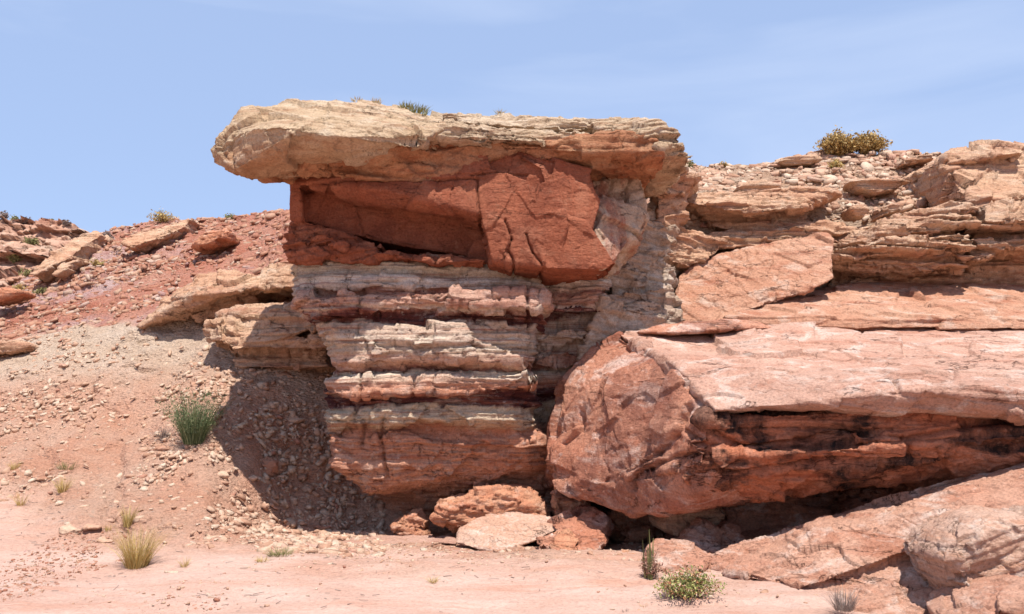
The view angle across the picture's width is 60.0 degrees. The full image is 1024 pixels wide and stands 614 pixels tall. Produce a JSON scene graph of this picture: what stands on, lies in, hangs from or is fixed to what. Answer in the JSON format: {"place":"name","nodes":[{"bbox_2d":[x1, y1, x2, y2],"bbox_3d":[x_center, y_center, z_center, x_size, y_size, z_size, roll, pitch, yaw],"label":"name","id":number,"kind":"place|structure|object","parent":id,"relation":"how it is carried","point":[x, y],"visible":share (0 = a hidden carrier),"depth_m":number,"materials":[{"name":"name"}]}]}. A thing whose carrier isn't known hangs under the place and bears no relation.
{"place":"outdoors","nodes":[
{"label":"outdoors","id":0,"kind":"place"},
{"bbox_2d":[0,215,89,287],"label":"ridge","id":1,"kind":"structure","parent":0,"point":[51,235],"depth_m":36.83,"materials":[{"name":"stone"}]},
{"bbox_2d":[0,210,8,220],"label":"shrub","id":2,"kind":"object","parent":1,"relation":"on","point":[5,214],"visible":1,"depth_m":38.55,"materials":[{"name":"plant"}]},
{"bbox_2d":[6,254,22,262],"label":"shrub","id":3,"kind":"object","parent":1,"relation":"on","point":[13,258],"visible":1,"depth_m":34.38,"materials":[{"name":"green plant"}]},
{"bbox_2d":[23,236,39,244],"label":"shrub","id":4,"kind":"object","parent":1,"relation":"on","point":[33,241],"visible":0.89,"depth_m":36.46,"materials":[{"name":"green plant"}]},
{"bbox_2d":[62,220,71,225],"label":"shrub","id":5,"kind":"object","parent":1,"relation":"on","point":[66,223],"visible":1,"depth_m":38.15,"materials":[{"name":"brown plant"}]},
{"bbox_2d":[0,436,662,611],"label":"pebbles","id":6,"kind":"object","parent":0,"point":[232,561],"visible":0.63,"depth_m":8.89,"materials":[{"name":"beige stone"}]},
{"bbox_2d":[0,152,942,613],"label":"hillside","id":7,"kind":"structure","parent":0,"point":[568,582],"depth_m":10.32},
{"bbox_2d":[9,460,26,469],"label":"grass tuft","id":8,"kind":"object","parent":7,"relation":"on","point":[12,467],"visible":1,"depth_m":11.58,"materials":[{"name":"plant"}]},
{"bbox_2d":[0,287,36,306],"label":"rock slab","id":9,"kind":"object","parent":7,"relation":"on","point":[9,296],"visible":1,"depth_m":17.40,"materials":[{"name":"orange stone"}]},
{"bbox_2d":[0,339,38,355],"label":"rock slab","id":10,"kind":"object","parent":7,"relation":"on","point":[13,347],"visible":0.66,"depth_m":14.96,"materials":[{"name":"stone"}]},
{"bbox_2d":[12,283,27,289],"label":"shrub","id":11,"kind":"object","parent":7,"relation":"on","point":[19,286],"visible":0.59,"depth_m":19.13,"materials":[{"name":"plant"}]},
{"bbox_2d":[9,493,30,505],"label":"grass tuft","id":12,"kind":"object","parent":7,"relation":"on","point":[20,503],"visible":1,"depth_m":10.55,"materials":[{"name":"plant"}]},
{"bbox_2d":[18,268,31,276],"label":"shrub","id":13,"kind":"object","parent":7,"relation":"on","point":[26,272],"visible":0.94,"depth_m":19.94,"materials":[{"name":"green plant"}]},
{"bbox_2d":[32,285,46,293],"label":"shrub","id":14,"kind":"object","parent":7,"relation":"on","point":[40,290],"visible":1,"depth_m":18.64,"materials":[{"name":"green plant"}]},
{"bbox_2d":[51,475,77,492],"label":"grass tuft","id":15,"kind":"object","parent":7,"relation":"on","point":[61,489],"visible":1,"depth_m":11.03,"materials":[{"name":"plant"}]},
{"bbox_2d":[55,460,78,469],"bbox_3d":[-5.824,2.049,11.583,0.502,0.145,0.509,0,-7,0],"label":"grass mat","id":16,"kind":"object","parent":7,"relation":"on","point":[63,465],"depth_m":11.53,"materials":[{"name":"beige plant"}]},
{"bbox_2d":[58,524,81,534],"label":"stone","id":17,"kind":"object","parent":7,"relation":"on","point":[67,529],"visible":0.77,"depth_m":9.58,"materials":[{"name":"beige stone"}]},
{"bbox_2d":[30,231,112,282],"bbox_3d":[-9.897,-1.167,20.181,0.930,1.474,2.787,0,-7,0],"label":"rock slab","id":18,"kind":"object","parent":7,"relation":"on","point":[70,258],"visible":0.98,"depth_m":19.56,"materials":[{"name":"stone"}]},
{"bbox_2d":[82,524,101,530],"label":"stone","id":19,"kind":"object","parent":7,"relation":"on","point":[86,527],"visible":1,"depth_m":9.68,"materials":[{"name":"beige stone"}]},
{"bbox_2d":[89,257,103,265],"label":"shrub","id":20,"kind":"object","parent":7,"relation":"on","point":[95,262],"visible":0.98,"depth_m":19.62,"materials":[{"name":"plant"}]},
{"bbox_2d":[95,536,113,542],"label":"stone","id":21,"kind":"object","parent":7,"relation":"on","point":[102,539],"visible":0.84,"depth_m":9.43,"materials":[{"name":"beige stone"}]},
{"bbox_2d":[102,230,114,238],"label":"bush","id":22,"kind":"object","parent":7,"relation":"on","point":[107,233],"visible":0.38,"depth_m":21.54,"materials":[{"name":"brown plant"}]},
{"bbox_2d":[104,523,115,531],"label":"grass tuft","id":23,"kind":"object","parent":7,"relation":"on","point":[106,529],"visible":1,"depth_m":9.73,"materials":[{"name":"plant"}]},
{"bbox_2d":[0,531,227,611],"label":"loose stones","id":24,"kind":"object","parent":7,"relation":"on","point":[9,594],"visible":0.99,"depth_m":8.62,"materials":[{"name":"gravel"}]},
{"bbox_2d":[117,505,139,526],"bbox_3d":[-4.298,2.331,9.960,0.316,0.270,0.316,0,-7,0],"label":"grass tuft","id":25,"kind":"object","parent":7,"relation":"on","point":[128,520],"visible":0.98,"depth_m":9.93,"materials":[{"name":"plant"}]},
{"bbox_2d":[103,524,172,568],"bbox_3d":[-3.680,2.335,8.675,0.798,0.429,0.873,0,-7,0],"label":"grass tuft","id":26,"kind":"object","parent":7,"relation":"on","point":[134,559],"visible":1,"depth_m":8.64,"materials":[{"name":"plant"}]},
{"bbox_2d":[0,208,291,340],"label":"loose stones","id":27,"kind":"object","parent":7,"relation":"on","point":[128,255],"visible":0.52,"depth_m":18.72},
{"bbox_2d":[150,419,173,440],"bbox_3d":[-4.741,1.690,12.104,0.422,0.324,0.368,0,-7,0],"label":"dead brush","id":28,"kind":"object","parent":7,"relation":"on","point":[164,435],"visible":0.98,"depth_m":12.09,"materials":[{"name":"brown plant"}]},
{"bbox_2d":[153,445,170,450],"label":"stone","id":29,"kind":"object","parent":7,"relation":"on","point":[162,447],"visible":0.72,"depth_m":11.80,"materials":[{"name":"brown stone"}]},
{"bbox_2d":[146,208,178,222],"bbox_3d":[-9.090,-2.371,23.026,0.796,0.449,0.657,0,-7,0],"label":"bush","id":30,"kind":"object","parent":7,"relation":"on","point":[161,217],"visible":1,"depth_m":22.96,"materials":[{"name":"plant"}]},
{"bbox_2d":[121,218,204,252],"bbox_3d":[-8.251,-1.678,20.990,1.183,1.081,2.423,0,-7,0],"label":"rock slab","id":31,"kind":"object","parent":7,"relation":"on","point":[144,242],"visible":0.91,"depth_m":20.44,"materials":[{"name":"stone"}]},
{"bbox_2d":[0,321,359,564],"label":"loose stones","id":32,"kind":"object","parent":7,"relation":"on","point":[235,528],"visible":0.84,"depth_m":12.68,"materials":[{"name":"brown stone"}]},
{"bbox_2d":[176,557,190,567],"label":"grass tuft","id":33,"kind":"object","parent":7,"relation":"on","point":[186,563],"visible":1,"depth_m":8.59,"materials":[{"name":"plant"}]},
{"bbox_2d":[155,385,239,444],"bbox_3d":[-4.220,1.428,11.831,1.122,0.800,1.079,0,-7,0],"label":"bush","id":34,"kind":"object","parent":7,"relation":"on","point":[195,429],"visible":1,"depth_m":11.73,"materials":[{"name":"green plant"}]},
{"bbox_2d":[136,261,293,328],"bbox_3d":[-4.766,-0.163,15.309,3.786,1.116,1.972,-1,-7,11],"label":"rock ledge","id":35,"kind":"object","parent":7,"relation":"on","point":[201,298],"visible":0.61,"depth_m":14.69,"materials":[{"name":"stone"}]},
{"bbox_2d":[191,227,239,254],"bbox_3d":[-6.396,-1.411,19.259,0.942,0.535,1.203,0,-7,0],"label":"rock slab","id":36,"kind":"object","parent":7,"relation":"on","point":[210,242],"visible":0.91,"depth_m":18.86,"materials":[{"name":"orange stone"}]},
{"bbox_2d":[217,471,228,478],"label":"stone","id":37,"kind":"object","parent":7,"relation":"on","point":[223,474],"visible":0.77,"depth_m":11.34,"materials":[{"name":"beige stone"}]},
{"bbox_2d":[222,213,234,219],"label":"bush","id":38,"kind":"object","parent":7,"relation":"on","point":[228,216],"visible":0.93,"depth_m":22.35,"materials":[{"name":"green plant"}]},
{"bbox_2d":[248,475,258,480],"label":"stone","id":39,"kind":"object","parent":7,"relation":"on","point":[253,478],"visible":0.98,"depth_m":11.79,"materials":[{"name":"beige stone"}]},
{"bbox_2d":[255,556,275,562],"bbox_3d":[-2.443,2.477,8.728,0.265,0.073,0.228,-4,-8,32],"label":"grass mat","id":40,"kind":"object","parent":7,"relation":"on","point":[260,560],"depth_m":8.73,"materials":[{"name":"plant"}]},
{"bbox_2d":[203,301,336,372],"bbox_3d":[-3.693,0.482,14.265,2.223,1.228,2.421,0,-7,0],"label":"rock ledge","id":41,"kind":"object","parent":7,"relation":"on","point":[284,335],"visible":0.73,"depth_m":13.56,"materials":[{"name":"stone"}]},
{"bbox_2d":[261,456,278,474],"bbox_3d":[-3.383,2.212,12.335,0.262,0.274,0.226,0,-7,0],"label":"stone","id":42,"kind":"object","parent":7,"relation":"on","point":[270,464],"visible":0.98,"depth_m":12.29,"materials":[{"name":"brown stone"}]},
{"bbox_2d":[262,547,294,556],"bbox_3d":[-2.377,2.498,9.073,0.438,0.105,0.479,-3,-8,25],"label":"grass mat","id":43,"kind":"object","parent":7,"relation":"on","point":[276,554],"depth_m":9.07,"materials":[{"name":"plant"}]},
{"bbox_2d":[278,461,282,474],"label":"stone","id":44,"kind":"object","parent":7,"relation":"on","point":[280,469],"visible":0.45,"depth_m":12.48,"materials":[{"name":"brown stone"}]},
{"bbox_2d":[288,417,304,423],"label":"stone","id":45,"kind":"object","parent":7,"relation":"on","point":[294,420],"visible":0.98,"depth_m":13.13,"materials":[{"name":"brown stone"}]},
{"bbox_2d":[313,524,330,529],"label":"stone","id":46,"kind":"object","parent":7,"relation":"on","point":[317,526],"visible":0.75,"depth_m":12.03,"materials":[{"name":"stone"}]},
{"bbox_2d":[255,367,390,557],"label":"loose stones","id":47,"kind":"object","parent":7,"relation":"on","point":[321,540],"visible":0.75,"depth_m":12.36,"materials":[{"name":"brown stone"}]},
{"bbox_2d":[45,534,675,613],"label":"loose stones","id":48,"kind":"object","parent":7,"relation":"on","point":[268,605],"visible":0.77,"depth_m":8.73,"materials":[{"name":"beige stone"}]},
{"bbox_2d":[389,508,430,535],"bbox_3d":[-1.345,2.861,11.763,0.550,0.384,0.556,0,-7,0],"label":"rock fragment","id":49,"kind":"object","parent":7,"relation":"on","point":[415,522],"visible":0.95,"depth_m":11.57,"materials":[{"name":"orange stone"}]},
{"bbox_2d":[341,533,487,552],"bbox_3d":[-1.204,2.864,10.519,1.648,0.096,2.847,3,-8,-25],"label":"rock crust","id":50,"kind":"object","parent":7,"relation":"on","point":[430,538],"visible":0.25,"depth_m":11.12},
{"bbox_2d":[423,576,439,583],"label":"grass tuft","id":51,"kind":"object","parent":7,"relation":"on","point":[432,579],"visible":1,"depth_m":8.08,"materials":[{"name":"plant"}]},
{"bbox_2d":[429,481,551,532],"bbox_3d":[-0.268,2.610,11.594,1.584,0.618,1.080,0,-7,0],"label":"boulder","id":52,"kind":"object","parent":7,"relation":"on","point":[453,513],"visible":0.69,"depth_m":11.17,"materials":[{"name":"orange stone"}]},
{"bbox_2d":[455,511,555,550],"bbox_3d":[-0.025,2.786,11.010,1.310,0.476,1.436,0,-7,0],"label":"boulder","id":53,"kind":"object","parent":7,"relation":"on","point":[488,532],"visible":0.8,"depth_m":10.68,"materials":[{"name":"stone"}]},
{"bbox_2d":[549,528,578,549],"bbox_3d":[0.613,2.710,10.221,0.385,0.283,0.586,0,-7,0],"label":"rock fragment","id":54,"kind":"object","parent":7,"relation":"on","point":[562,539],"visible":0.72,"depth_m":10.13,"materials":[{"name":"orange stone"}]},
{"bbox_2d":[550,490,590,516],"bbox_3d":[0.756,2.626,11.583,0.562,0.491,0.940,0,-7,0],"label":"boulder","id":55,"kind":"object","parent":7,"relation":"on","point":[560,502],"visible":0.52,"depth_m":11.26,"materials":[{"name":"orange stone"}]},
{"bbox_2d":[536,505,614,549],"bbox_3d":[0.770,2.675,10.512,0.989,0.546,1.416,0,-7,0],"label":"boulder","id":56,"kind":"object","parent":7,"relation":"on","point":[591,527],"visible":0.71,"depth_m":10.50,"materials":[{"name":"pink stone"}]},
{"bbox_2d":[381,541,847,603],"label":"loose stones","id":57,"kind":"object","parent":7,"relation":"on","point":[576,552],"visible":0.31,"depth_m":9.67,"materials":[{"name":"beige stone"}]},
{"bbox_2d":[599,506,664,543],"bbox_3d":[1.631,2.852,11.564,0.923,0.597,1.261,0,-7,0],"label":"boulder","id":58,"kind":"object","parent":7,"relation":"on","point":[626,529],"visible":0.36,"depth_m":11.16,"materials":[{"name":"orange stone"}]},
{"bbox_2d":[638,531,663,579],"bbox_3d":[1.285,2.306,8.266,0.272,0.478,0.275,0,-7,0],"label":"desert plant","id":59,"kind":"object","parent":7,"relation":"on","point":[650,567],"visible":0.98,"depth_m":8.21,"materials":[{"name":"green plant"}]},
{"bbox_2d":[649,163,701,226],"bbox_3d":[2.508,-1.542,13.512,0.829,1.077,1.227,0,-7,0],"label":"rock slab","id":60,"kind":"object","parent":7,"relation":"on","point":[672,203],"visible":0.54,"depth_m":13.26,"materials":[{"name":"stone"}]},
{"bbox_2d":[644,538,711,573],"bbox_3d":[1.672,2.534,8.941,0.621,0.293,1.514,0,-7,0],"label":"rock slab","id":61,"kind":"object","parent":7,"relation":"on","point":[672,554],"visible":0.71,"depth_m":8.81,"materials":[{"name":"beige stone"}]},
{"bbox_2d":[650,559,726,603],"bbox_3d":[1.501,2.334,7.560,0.699,0.343,0.612,0,-7,0],"label":"flowering plant","id":62,"kind":"object","parent":7,"relation":"on","point":[689,585],"visible":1,"depth_m":7.50,"materials":[{"name":"green plant"}]},
{"bbox_2d":[688,159,695,166],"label":"bush","id":63,"kind":"object","parent":7,"relation":"on","point":[690,164],"visible":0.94,"depth_m":16.52,"materials":[{"name":"green plant"}]},
{"bbox_2d":[667,226,727,274],"bbox_3d":[2.742,-0.818,13.796,1.176,0.801,1.537,0,-7,0],"label":"rock ledge","id":64,"kind":"object","parent":7,"relation":"on","point":[690,247],"visible":0.5,"depth_m":13.34,"materials":[{"name":"stone"}]},
{"bbox_2d":[677,517,724,552],"bbox_3d":[2.065,2.546,9.739,0.591,0.392,0.830,0,-7,0],"label":"rock slab","id":65,"kind":"object","parent":7,"relation":"on","point":[704,534],"visible":0.62,"depth_m":9.74,"materials":[{"name":"brown stone"}]},
{"bbox_2d":[717,161,728,166],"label":"bush","id":66,"kind":"object","parent":7,"relation":"on","point":[725,164],"visible":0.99,"depth_m":16.54,"materials":[{"name":"green plant"}]},
{"bbox_2d":[717,520,745,549],"bbox_3d":[2.378,2.585,9.898,0.437,0.345,0.691,0,-7,0],"label":"rock","id":67,"kind":"object","parent":7,"relation":"on","point":[732,535],"visible":0.41,"depth_m":9.81,"materials":[{"name":"brown stone"}]},
{"bbox_2d":[732,179,779,192],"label":"rock slab","id":68,"kind":"object","parent":7,"relation":"on","point":[763,184],"visible":0.48,"depth_m":14.55,"materials":[{"name":"stone"}]},
{"bbox_2d":[685,185,872,254],"bbox_3d":[4.228,-1.337,14.395,3.372,1.172,2.052,0,-7,0],"label":"rock ledge","id":69,"kind":"object","parent":7,"relation":"on","point":[740,220],"visible":0.64,"depth_m":13.74,"materials":[{"name":"stone"}]},
{"bbox_2d":[840,205,868,222],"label":"rock slab","id":70,"kind":"object","parent":69,"relation":"on","point":[854,213],"visible":1,"depth_m":13.93,"materials":[{"name":"stone"}]},
{"bbox_2d":[544,321,1023,518],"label":"boulder","id":71,"kind":"object","parent":7,"relation":"on","point":[642,425],"visible":0.98,"depth_m":9.31,"materials":[{"name":"pink stone"}]},
{"bbox_2d":[637,319,772,335],"bbox_3d":[2.543,0.269,11.689,1.787,0.240,0.603,0,-7,0],"label":"rock slab","id":72,"kind":"object","parent":71,"relation":"on","point":[703,327],"visible":0.91,"depth_m":11.52,"materials":[{"name":"pink stone"}]},
{"bbox_2d":[673,232,834,320],"bbox_3d":[3.600,-0.412,13.199,2.564,1.508,1.634,0,-7,0],"label":"rock slab","id":73,"kind":"object","parent":71,"relation":"on","point":[716,285],"visible":0.89,"depth_m":12.87,"materials":[{"name":"orange stone"}]},
{"bbox_2d":[716,280,1023,330],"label":"rock slab","id":74,"kind":"object","parent":71,"relation":"on","point":[859,306],"visible":0.69,"depth_m":12.26,"materials":[{"name":"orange stone"}]},
{"bbox_2d":[664,483,924,539],"bbox_3d":[4.370,2.417,10.425,5.097,1.209,2.931,0,-7,0],"label":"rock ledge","id":75,"kind":"object","parent":7,"relation":"on","point":[753,520],"visible":0.1,"depth_m":10.36,"materials":[{"name":"brown stone"}]},
{"bbox_2d":[648,507,725,535],"bbox_3d":[2.101,2.510,10.733,0.898,0.449,1.165,0,-7,0],"label":"boulder","id":76,"kind":"object","parent":75,"relation":"on","point":[675,525],"visible":0.37,"depth_m":10.20,"materials":[{"name":"stone"}]},
{"bbox_2d":[775,155,822,167],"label":"rock slab","id":77,"kind":"object","parent":7,"relation":"on","point":[797,161],"visible":0.84,"depth_m":16.47,"materials":[{"name":"stone"}]},
{"bbox_2d":[684,149,940,229],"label":"loose stones","id":78,"kind":"object","parent":7,"relation":"on","point":[712,179],"visible":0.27,"depth_m":15.96,"materials":[{"name":"beige stone"}]},
{"bbox_2d":[812,125,858,155],"bbox_3d":[6.296,-3.187,17.173,0.976,0.610,0.714,0,-7,0],"label":"bush","id":79,"kind":"object","parent":7,"relation":"on","point":[837,143],"visible":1,"depth_m":17.03,"materials":[{"name":"green plant"}]},
{"bbox_2d":[827,159,844,168],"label":"bush","id":80,"kind":"object","parent":7,"relation":"on","point":[835,163],"visible":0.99,"depth_m":16.21,"materials":[{"name":"plant"}]},
{"bbox_2d":[816,582,866,611],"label":"dry grass","id":81,"kind":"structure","parent":7,"relation":"on","point":[842,606],"depth_m":7.10,"materials":[{"name":"beige plant"}]},
{"bbox_2d":[708,462,1023,613],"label":"rock slab","id":82,"kind":"object","parent":7,"relation":"on","point":[861,548],"visible":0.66,"depth_m":8.17,"materials":[{"name":"beige stone"}]},
{"bbox_2d":[903,505,1023,589],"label":"boulder","id":83,"kind":"object","parent":82,"relation":"on","point":[963,545],"visible":0.86,"depth_m":6.92,"materials":[{"name":"stone"}]},
{"bbox_2d":[849,129,892,154],"bbox_3d":[6.860,-3.168,17.104,0.902,0.520,0.730,0,-7,0],"label":"bush","id":84,"kind":"object","parent":7,"relation":"on","point":[870,141],"visible":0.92,"depth_m":16.98,"materials":[{"name":"yellow plant"}]},
{"bbox_2d":[842,178,909,197],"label":"rock slab","id":85,"kind":"object","parent":7,"relation":"on","point":[869,187],"visible":0.95,"depth_m":14.79,"materials":[{"name":"stone"}]},
{"bbox_2d":[827,200,983,286],"bbox_3d":[5.955,-0.845,14.012,2.823,1.524,2.292,0,-7,0],"label":"rock ledge","id":86,"kind":"object","parent":7,"relation":"on","point":[924,245],"visible":0.72,"depth_m":13.33,"materials":[{"name":"stone"}]},
{"bbox_2d":[870,203,903,222],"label":"rock slab","id":87,"kind":"object","parent":86,"relation":"on","point":[889,210],"visible":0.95,"depth_m":13.97,"materials":[{"name":"stone"}]},
{"bbox_2d":[894,154,932,168],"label":"rock slab","id":88,"kind":"object","parent":7,"relation":"on","point":[919,160],"visible":0.96,"depth_m":16.00,"materials":[{"name":"stone"}]},
{"bbox_2d":[903,139,1023,233],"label":"rock outcrop","id":89,"kind":"object","parent":7,"relation":"on","point":[986,177],"visible":0.55,"depth_m":14.02,"materials":[{"name":"stone"}]},
{"bbox_2d":[925,573,1023,613],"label":"boulder","id":90,"kind":"object","parent":7,"relation":"on","point":[1001,594],"visible":0.84,"depth_m":6.58,"materials":[{"name":"pink stone"}]},
{"bbox_2d":[956,220,1023,284],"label":"rock ledge","id":91,"kind":"object","parent":7,"relation":"on","point":[997,252],"visible":0.48,"depth_m":13.63,"materials":[{"name":"stone"}]},
{"bbox_2d":[0,0,1023,232],"label":"sky","id":92,"kind":"structure","parent":0,"point":[113,112],"materials":[{"name":"blue"}]},
{"label":"ground","id":93,"kind":"structure","parent":0,"visible":0},
{"bbox_2d":[210,98,692,520],"bbox_3d":[-0.601,0.437,12.753,6.477,6.313,5.467,0,-7,0],"label":"hoodoo","id":94,"kind":"object","parent":93,"relation":"on","point":[469,289],"visible":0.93,"depth_m":11.42,"materials":[{"name":"red stone"}]},
{"bbox_2d":[367,97,381,103],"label":"grass tuft","id":95,"kind":"object","parent":94,"relation":"on","point":[376,101],"visible":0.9,"depth_m":11.83,"materials":[{"name":"plant"}]},
{"bbox_2d":[395,100,415,108],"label":"grass tuft","id":96,"kind":"object","parent":94,"relation":"on","point":[403,105],"visible":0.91,"depth_m":11.83,"materials":[{"name":"green plant"}]},
{"bbox_2d":[405,102,432,114],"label":"grass tuft","id":97,"kind":"object","parent":94,"relation":"on","point":[420,110],"visible":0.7,"depth_m":11.89,"materials":[{"name":"green plant"}]}
]}

